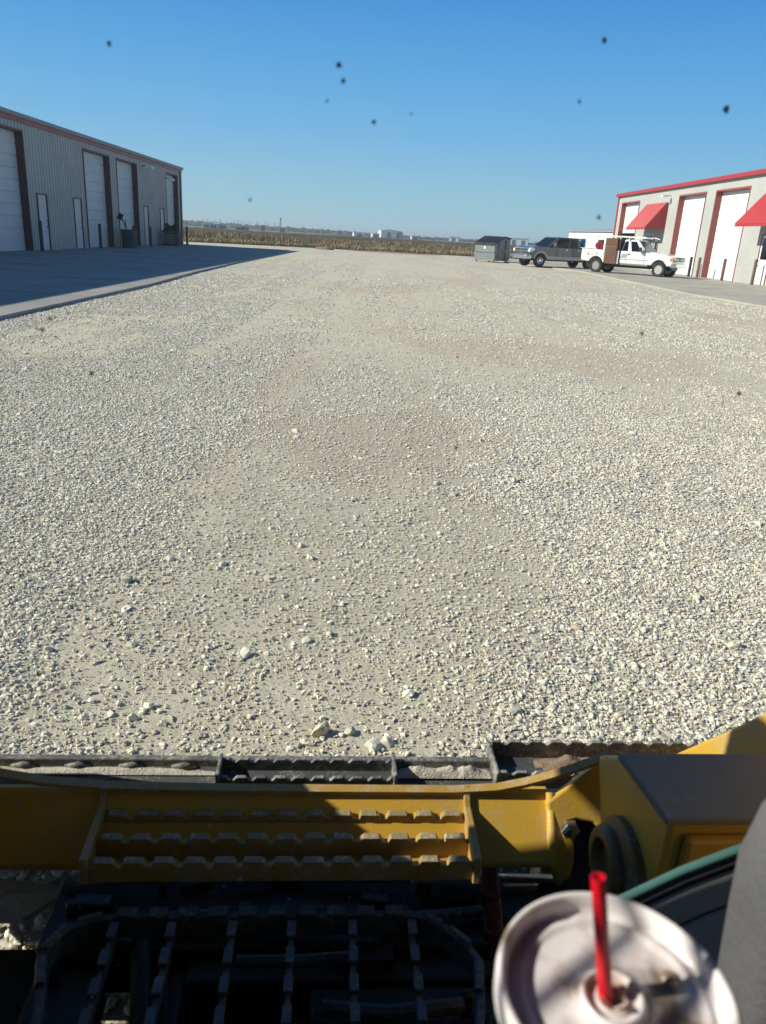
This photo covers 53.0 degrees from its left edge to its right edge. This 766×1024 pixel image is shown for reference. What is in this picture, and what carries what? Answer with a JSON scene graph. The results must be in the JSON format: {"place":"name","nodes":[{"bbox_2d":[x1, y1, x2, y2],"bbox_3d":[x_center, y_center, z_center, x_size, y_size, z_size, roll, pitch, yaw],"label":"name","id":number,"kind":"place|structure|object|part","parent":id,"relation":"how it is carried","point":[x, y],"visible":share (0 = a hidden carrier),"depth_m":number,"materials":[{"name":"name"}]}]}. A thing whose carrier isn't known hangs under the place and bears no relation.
{"place":"outdoors","nodes":[
{"label":"outdoors","id":0,"kind":"place"},
{"bbox_2d":[0,244,289,319],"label":"pavement","id":1,"kind":"structure","parent":0,"point":[47,289],"depth_m":23.13,"materials":[{"name":"concrete"}]},
{"bbox_2d":[38,221,43,250],"bbox_3d":[-14.535,-11.732,32.683,0.210,1.224,0.210,3,20,-1],"label":"bollard","id":2,"kind":"object","parent":1,"relation":"on","point":[41,236],"visible":0.94,"depth_m":32.63,"materials":[{"name":"black metal"}]},
{"bbox_2d":[0,106,183,250],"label":"metal building","id":3,"kind":"structure","parent":1,"relation":"on","point":[69,189],"depth_m":36.77,"materials":[{"name":"grey metal"}]},
{"bbox_2d":[0,124,33,250],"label":"overhead door","id":4,"kind":"structure","parent":3,"relation":"in","point":[15,216],"depth_m":31.31,"materials":[{"name":"white metal"}]},
{"bbox_2d":[36,193,51,249],"bbox_3d":[-14.854,-12.677,33.643,0.127,2.345,1.050,3,20,-1],"label":"door","id":5,"kind":"structure","parent":3,"relation":"in","point":[42,201],"depth_m":33.74,"materials":[{"name":"white paint"}]},
{"bbox_2d":[73,197,84,248],"bbox_3d":[-14.861,-14.077,37.523,0.127,2.345,1.040,3,20,-1],"label":"door","id":6,"kind":"structure","parent":3,"relation":"in","point":[77,202],"depth_m":37.58,"materials":[{"name":"white paint"}]},
{"bbox_2d":[82,148,114,247],"bbox_3d":[-14.955,-16.225,40.070,0.385,4.665,3.890,3,20,-1],"label":"overhead door","id":7,"kind":"structure","parent":3,"relation":"in","point":[96,165],"depth_m":40.67,"materials":[{"name":"white metal"}]},
{"bbox_2d":[115,157,140,246],"bbox_3d":[-14.964,-17.914,44.750,0.385,4.665,3.840,3,20,-1],"label":"overhead door","id":8,"kind":"structure","parent":3,"relation":"in","point":[126,171],"depth_m":45.47,"materials":[{"name":"white metal"}]},
{"bbox_2d":[144,206,149,245],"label":"door","id":9,"kind":"structure","parent":3,"relation":"in","point":[146,209],"depth_m":48.45,"materials":[{"name":"white paint"}]},
{"bbox_2d":[160,208,164,244],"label":"door","id":10,"kind":"structure","parent":3,"relation":"in","point":[162,216],"depth_m":51.78,"materials":[{"name":"white paint"}]},
{"bbox_2d":[165,172,179,242],"bbox_3d":[-14.982,-21.307,54.157,0.385,4.665,3.240,3,20,-1],"label":"overhead door","id":11,"kind":"structure","parent":3,"relation":"in","point":[171,186],"depth_m":54.97,"materials":[{"name":"white metal"}]},
{"bbox_2d":[98,224,102,247],"bbox_3d":[-14.499,-14.146,39.413,0.210,1.204,0.210,3,20,-1],"label":"bollard","id":12,"kind":"object","parent":1,"relation":"on","point":[100,235],"visible":1,"depth_m":39.37,"materials":[{"name":"black metal"}]},
{"bbox_2d":[117,213,137,247],"bbox_3d":[-14.143,-15.673,42.797,0.928,1.808,0.920,9,20,15],"label":"waste drum","id":13,"kind":"object","parent":1,"relation":"on","point":[129,238],"visible":1,"depth_m":42.62,"materials":[{"name":"black paint"}]},
{"bbox_2d":[149,226,151,245],"bbox_3d":[-14.466,-17.174,47.888,0.210,1.154,0.210,3,20,-1],"label":"bollard","id":14,"kind":"object","parent":1,"relation":"on","point":[150,230],"visible":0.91,"depth_m":47.80,"materials":[{"name":"black metal"}]},
{"bbox_2d":[161,223,180,245],"bbox_3d":[-14.065,-18.441,51.047,1.100,1.427,0.900,3,20,-1],"label":"junk crate","id":15,"kind":"object","parent":1,"relation":"on","point":[168,229],"visible":0.98,"depth_m":50.74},
{"bbox_2d":[186,226,187,244],"bbox_3d":[-14.128,-19.918,55.404,0.220,1.254,0.220,3,20,-1],"label":"bollard","id":16,"kind":"object","parent":1,"relation":"on","point":[186,235],"visible":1,"depth_m":55.34,"materials":[{"name":"black metal"}]},
{"bbox_2d":[211,222,220,228],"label":"building","id":17,"kind":"structure","parent":0,"point":[215,225],"depth_m":280.67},
{"bbox_2d":[220,224,229,229],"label":"building","id":18,"kind":"structure","parent":0,"point":[224,226],"depth_m":283.57,"materials":[{"name":"white metal"}]},
{"bbox_2d":[188,226,473,243],"bbox_3d":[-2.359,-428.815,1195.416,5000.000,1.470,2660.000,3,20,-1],"label":"ground","id":19,"kind":"structure","parent":0,"point":[326,234],"depth_m":460.40,"materials":[{"name":"plant"}]},
{"bbox_2d":[202,222,211,228],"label":"building","id":20,"kind":"structure","parent":19,"relation":"on","point":[207,224],"depth_m":278.64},
{"bbox_2d":[235,225,242,229],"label":"building","id":21,"kind":"structure","parent":19,"relation":"on","point":[239,227],"depth_m":288.38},
{"bbox_2d":[183,226,523,247],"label":"field stubble","id":22,"kind":"object","parent":19,"relation":"on","point":[341,237],"visible":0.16,"depth_m":147.25,"materials":[{"name":"brown plant"}]},
{"bbox_2d":[183,220,533,244],"bbox_3d":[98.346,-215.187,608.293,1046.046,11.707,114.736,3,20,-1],"label":"treeline","id":23,"kind":"object","parent":19,"relation":"on","point":[232,225],"visible":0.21,"depth_m":561.20,"materials":[{"name":"green plant"}]},
{"bbox_2d":[397,231,402,238],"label":"building","id":24,"kind":"structure","parent":19,"relation":"on","point":[399,234],"depth_m":442.34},
{"bbox_2d":[568,229,613,248],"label":"white shed","id":25,"kind":"structure","parent":19,"relation":"on","point":[591,240],"depth_m":110.54,"materials":[{"name":"white metal"}]},
{"bbox_2d":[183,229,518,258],"bbox_3d":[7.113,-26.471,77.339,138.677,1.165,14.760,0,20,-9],"label":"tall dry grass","id":26,"kind":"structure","parent":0,"point":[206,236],"depth_m":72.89,"materials":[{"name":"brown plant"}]},
{"bbox_2d":[352,232,364,236],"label":"building","id":27,"kind":"structure","parent":0,"point":[359,234],"depth_m":373.40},
{"bbox_2d":[371,233,378,237],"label":"building","id":28,"kind":"structure","parent":0,"point":[375,235],"depth_m":373.53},
{"bbox_2d":[0,242,765,1023],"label":"gravel lot","id":29,"kind":"structure","parent":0,"point":[374,264],"depth_m":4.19,"materials":[{"name":"beige gravel"}]},
{"bbox_2d":[314,246,333,249],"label":"dirt mound","id":30,"kind":"object","parent":29,"relation":"on","point":[324,248],"visible":0.79,"depth_m":67.03,"materials":[{"name":"beige soil"}]},
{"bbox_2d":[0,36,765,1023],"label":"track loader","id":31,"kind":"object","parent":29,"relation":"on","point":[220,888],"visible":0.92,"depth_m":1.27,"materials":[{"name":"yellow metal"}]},
{"bbox_2d":[493,872,741,1023],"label":"drink cup","id":32,"kind":"object","parent":31,"relation":"on","point":[597,954],"visible":1,"depth_m":0.33,"materials":[{"name":"white plastic"}]},
{"bbox_2d":[348,250,439,255],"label":"soil patch","id":33,"kind":"object","parent":29,"relation":"on","point":[392,252],"visible":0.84,"depth_m":69.22,"materials":[{"name":"brown soil"}]},
{"bbox_2d":[474,236,511,262],"bbox_3d":[8.257,-19.875,58.117,2.030,1.860,2.270,18,25,36],"label":"dumpster","id":34,"kind":"object","parent":29,"relation":"on","point":[492,248],"visible":0.98,"depth_m":57.50,"materials":[{"name":"paint"}]},
{"bbox_2d":[0,0,765,242],"label":"sky","id":35,"kind":"structure","parent":0,"point":[497,139],"materials":[{"name":"blue"}]},
{"bbox_2d":[378,229,396,237],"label":"building","id":36,"kind":"structure","parent":0,"point":[387,233],"depth_m":436.53,"materials":[{"name":"white metal"}]},
{"bbox_2d":[449,236,459,241],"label":"building","id":37,"kind":"structure","parent":0,"point":[454,239],"depth_m":448.31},
{"bbox_2d":[510,237,528,245],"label":"building","id":38,"kind":"structure","parent":0,"point":[517,241],"depth_m":410.93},
{"bbox_2d":[511,240,524,245],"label":"door","id":39,"kind":"structure","parent":38,"relation":"in","point":[513,241],"depth_m":411.17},
{"bbox_2d":[500,259,765,307],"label":"concrete apron","id":40,"kind":"object","parent":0,"point":[717,290],"visible":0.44,"depth_m":37.90,"materials":[{"name":"grey concrete"}]},
{"bbox_2d":[512,237,592,268],"bbox_3d":[11.990,-17.884,52.980,6.240,1.956,2.540,-6,22,-23],"label":"pickup truck","id":41,"kind":"object","parent":40,"relation":"on","point":[558,249],"visible":0.85,"depth_m":52.02,"materials":[{"name":"grey paint"}]},
{"bbox_3d":[12.107,-18.160,51.926,1.357,0.532,0.150,-6,22,-23],"label":"side window","id":42,"kind":"part","parent":41,"relation":"part of","materials":[{"name":"black glass"}]},
{"bbox_3d":[12.985,-18.246,52.303,0.740,0.532,0.150,-6,22,-23],"label":"side window","id":43,"kind":"part","parent":41,"relation":"part of","materials":[{"name":"black glass"}]},
{"bbox_2d":[579,238,585,246],"bbox_3d":[13.760,-18.622,53.171,0.590,0.592,0.590,3,20,-1],"label":"blue barrel","id":44,"kind":"object","parent":41,"relation":"in","point":[582,242],"visible":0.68,"depth_m":52.93,"materials":[{"name":"plastic"}]},
{"bbox_2d":[581,234,686,276],"bbox_3d":[15.228,-15.528,46.617,6.020,2.190,2.440,19,25,36],"label":"service truck","id":45,"kind":"object","parent":40,"relation":"on","point":[629,253],"visible":0.99,"depth_m":45.98,"materials":[{"name":"white paint"}]},
{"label":"locker door","id":46,"kind":"part","parent":45,"relation":"part of","materials":[{"name":"white paint"}]},
{"bbox_2d":[595,242,602,249],"bbox_3d":[13.233,-16.321,47.087,0.432,0.446,0.252,10,21,18],"label":"hose reel","id":47,"kind":"object","parent":45,"relation":"on","point":[598,245],"visible":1,"depth_m":47.01,"materials":[{"name":"red paint"}]},
{"bbox_3d":[14.548,-15.894,45.951,0.332,0.558,0.142,19,25,36],"label":"side window","id":48,"kind":"part","parent":45,"relation":"part of","materials":[{"name":"black glass"}]},
{"bbox_3d":[15.020,-15.736,45.588,0.777,0.558,0.142,19,25,36],"label":"side window","id":49,"kind":"part","parent":45,"relation":"part of","materials":[{"name":"black glass"}]},
{"bbox_2d":[612,168,765,285],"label":"metal workshop","id":50,"kind":"structure","parent":40,"relation":"on","point":[713,223],"depth_m":48.48,"materials":[{"name":"beige metal"}]},
{"bbox_2d":[617,200,639,239],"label":"overhead door","id":51,"kind":"structure","parent":50,"relation":"in","point":[629,210],"depth_m":65.37,"materials":[{"name":"white metal"}]},
{"bbox_2d":[645,234,653,244],"bbox_3d":[20.356,-20.564,58.876,0.090,1.350,1.850,3,20,-1],"label":"window","id":52,"kind":"structure","parent":50,"relation":"in","point":[647,235],"depth_m":58.49,"materials":[{"name":"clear glass"}]},
{"bbox_2d":[649,239,658,269],"bbox_3d":[20.321,-19.251,57.622,0.127,2.270,1.000,3,20,-1],"label":"door","id":53,"kind":"structure","parent":50,"relation":"in","point":[655,243],"depth_m":57.40,"materials":[{"name":"white metal"}]},
{"bbox_2d":[670,191,707,275],"bbox_3d":[20.590,-18.669,51.800,0.445,5.170,4.730,3,20,-1],"label":"overhead door","id":54,"kind":"structure","parent":50,"relation":"in","point":[690,209],"depth_m":52.31,"materials":[{"name":"white metal"}]},
{"bbox_2d":[701,186,751,281],"bbox_3d":[20.601,-16.548,45.921,0.445,5.170,4.730,3,20,-1],"label":"overhead door","id":55,"kind":"structure","parent":50,"relation":"in","point":[724,240],"depth_m":46.61,"materials":[{"name":"white metal"}]},
{"bbox_2d":[753,234,765,285],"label":"door","id":56,"kind":"structure","parent":50,"relation":"in","point":[760,276],"depth_m":41.31,"materials":[{"name":"white metal"}]},
{"bbox_2d":[687,257,692,276],"bbox_3d":[19.584,-15.650,49.033,0.230,1.204,0.230,3,20,-1],"label":"bollard","id":57,"kind":"object","parent":40,"relation":"on","point":[689,267],"visible":1,"depth_m":48.97,"materials":[{"name":"black metal"}]},
{"bbox_2d":[695,257,701,277],"bbox_3d":[19.587,-15.175,47.716,0.230,1.204,0.230,3,20,-1],"label":"bollard","id":58,"kind":"object","parent":40,"relation":"on","point":[698,267],"visible":1,"depth_m":47.67,"materials":[{"name":"metal"}]},
{"bbox_2d":[719,259,726,280],"bbox_3d":[19.843,-14.120,44.802,0.230,1.224,0.230,3,20,-1],"label":"bollard","id":59,"kind":"object","parent":40,"relation":"on","point":[723,270],"visible":1,"depth_m":44.76,"materials":[{"name":"brown metal"}]},
{"bbox_2d":[749,259,757,284],"bbox_3d":[19.852,-12.834,41.120,0.230,1.304,0.230,3,20,-1],"label":"bollard","id":60,"kind":"object","parent":40,"relation":"on","point":[754,272],"visible":1,"depth_m":41.07,"materials":[{"name":"brown metal"}]}
]}

